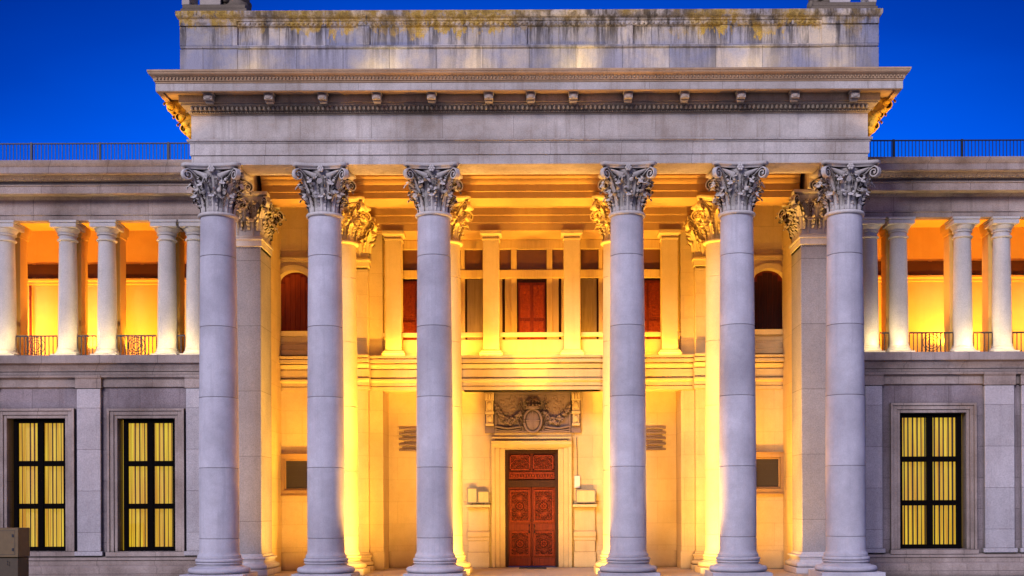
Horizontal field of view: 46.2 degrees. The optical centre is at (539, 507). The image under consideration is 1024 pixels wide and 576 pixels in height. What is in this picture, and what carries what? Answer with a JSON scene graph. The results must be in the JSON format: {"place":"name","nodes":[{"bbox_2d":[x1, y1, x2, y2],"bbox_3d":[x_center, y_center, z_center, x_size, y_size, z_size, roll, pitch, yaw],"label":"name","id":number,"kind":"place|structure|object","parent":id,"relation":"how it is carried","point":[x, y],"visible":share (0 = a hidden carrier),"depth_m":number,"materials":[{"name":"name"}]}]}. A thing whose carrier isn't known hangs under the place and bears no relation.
{"place":"outdoors","nodes":[
{"label":"outdoors","id":0,"kind":"place"},
{"bbox_2d":[0,8,1023,575],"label":"museum building","id":1,"kind":"structure","parent":0,"point":[380,292],"depth_m":32.88,"materials":[{"name":"stone"}]},
{"bbox_2d":[0,408,75,555],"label":"window","id":2,"kind":"structure","parent":1,"relation":"in","point":[44,461],"depth_m":33.52,"materials":[{"name":"glass"}]},
{"bbox_2d":[0,142,191,159],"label":"roof railing","id":3,"kind":"object","parent":1,"relation":"on","point":[31,144],"visible":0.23,"depth_m":34.49,"materials":[{"name":"metal"}]},
{"bbox_2d":[106,408,184,556],"bbox_3d":[-10.944,-0.710,33.555,2.203,4.106,0.630,0,0,0],"label":"window","id":4,"kind":"structure","parent":1,"relation":"in","point":[153,449],"depth_m":33.52,"materials":[{"name":"glass"}]},
{"bbox_2d":[180,0,251,10],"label":"stone sculpture","id":5,"kind":"object","parent":1,"relation":"on","point":[220,5],"visible":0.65,"depth_m":29.67,"materials":[{"name":"grey stone"}]},
{"bbox_2d":[280,454,306,495],"bbox_3d":[-7.014,-0.953,34.625,1.040,1.220,0.149,0,0,0],"label":"small window","id":6,"kind":"structure","parent":1,"relation":"in","point":[293,466],"depth_m":34.68,"materials":[{"name":"paint"}]},
{"bbox_2d":[281,272,307,330],"bbox_3d":[-7.123,-5.993,35.032,0.914,1.754,0.095,0,0,0],"label":"arched door","id":7,"kind":"structure","parent":1,"relation":"in","point":[294,286],"depth_m":34.98,"materials":[{"name":"red wood"}]},
{"bbox_2d":[403,281,416,339],"bbox_3d":[-3.697,-5.691,35.778,0.910,2.130,0.065,0,0,0],"label":"gallery door","id":8,"kind":"structure","parent":1,"relation":"in","point":[409,287],"depth_m":35.74,"materials":[{"name":"red wood"}]},
{"bbox_2d":[467,487,476,504],"bbox_3d":[-2.017,-0.357,35.820,0.300,0.510,0.280,0,0,0],"label":"floodlight","id":9,"kind":"object","parent":1,"relation":"on","point":[472,495],"visible":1,"depth_m":35.70,"materials":[{"name":"grey metal"}]},
{"bbox_2d":[478,491,488,504],"bbox_3d":[-1.682,-0.308,35.820,0.350,0.410,0.280,0,0,0],"label":"floodlight","id":10,"kind":"object","parent":1,"relation":"on","point":[483,497],"visible":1,"depth_m":35.70,"materials":[{"name":"grey metal"}]},
{"bbox_2d":[518,283,544,339],"bbox_3d":[-0.242,-5.679,35.778,0.800,2.080,0.065,0,0,0],"label":"gallery door","id":11,"kind":"structure","parent":1,"relation":"in","point":[531,296],"depth_m":35.74,"materials":[{"name":"red wood"}]},
{"bbox_2d":[505,450,557,566],"bbox_3d":[-0.246,0.014,36.168,1.592,3.526,0.184,0,0,0],"label":"entrance door","id":12,"kind":"structure","parent":1,"relation":"in","point":[531,515],"depth_m":36.14,"materials":[{"name":"brown wood"}]},
{"bbox_2d":[574,438,579,487],"bbox_3d":[1.112,-1.354,35.935,0.170,1.500,0.090,0,0,0],"label":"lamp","id":13,"kind":"object","parent":1,"relation":"attached to","point":[577,481],"visible":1,"depth_m":35.90,"materials":[{"name":"white plastic"}]},
{"bbox_2d":[576,489,595,503],"bbox_3d":[1.361,-0.340,35.820,0.590,0.450,0.280,0,0,0],"label":"floodlight","id":14,"kind":"object","parent":1,"relation":"on","point":[585,496],"visible":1,"depth_m":35.70,"materials":[{"name":"grey metal"}]},
{"bbox_2d":[644,280,659,338],"bbox_3d":[3.213,-5.717,35.778,0.910,2.130,0.065,0,0,0],"label":"gallery door","id":15,"kind":"structure","parent":1,"relation":"in","point":[651,287],"depth_m":35.74,"materials":[{"name":"red wood"}]},
{"bbox_2d":[754,271,781,328],"bbox_3d":[6.637,-6.046,35.032,0.914,1.754,0.095,0,0,0],"label":"arched door","id":16,"kind":"structure","parent":1,"relation":"in","point":[767,284],"depth_m":34.98,"materials":[{"name":"red wood"}]},
{"bbox_2d":[756,452,783,493],"bbox_3d":[6.566,-1.005,34.625,1.040,1.220,0.149,0,0,0],"label":"small window","id":17,"kind":"structure","parent":1,"relation":"in","point":[769,465],"depth_m":34.68,"materials":[{"name":"paint"}]},
{"bbox_2d":[807,0,877,7],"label":"stone sculpture","id":18,"kind":"object","parent":1,"relation":"on","point":[838,4],"visible":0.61,"depth_m":29.67,"materials":[{"name":"stone"}]},
{"bbox_2d":[889,403,978,553],"bbox_3d":[10.933,-0.822,33.555,2.448,4.195,0.630,0,0,0],"label":"window","id":19,"kind":"structure","parent":1,"relation":"in","point":[926,482],"depth_m":33.52,"materials":[{"name":"glass"}]},
{"bbox_2d":[870,139,1023,156],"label":"roof railing","id":20,"kind":"object","parent":1,"relation":"on","point":[961,145],"visible":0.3,"depth_m":34.49,"materials":[{"name":"metal"}]},
{"bbox_2d":[0,0,1023,159],"label":"sky","id":21,"kind":"structure","parent":0,"point":[72,71],"materials":[{"name":"blue"}]},
{"bbox_2d":[519,567,545,568],"bbox_3d":[-0.213,1.765,35.365,0.802,0.029,0.430,0,0,0],"label":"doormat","id":22,"kind":"object","parent":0,"point":[532,567],"visible":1,"depth_m":35.22,"materials":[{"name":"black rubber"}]},
{"bbox_2d":[509,566,555,566],"bbox_3d":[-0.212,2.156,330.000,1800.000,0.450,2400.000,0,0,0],"label":"ground","id":23,"kind":"structure","parent":0,"point":[532,566],"depth_m":39.61,"materials":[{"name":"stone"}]},
{"bbox_2d":[0,528,29,575],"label":"utility cabinet","id":24,"kind":"object","parent":23,"relation":"on","point":[14,549],"visible":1,"depth_m":28.98,"materials":[{"name":"beige metal"}]}
]}

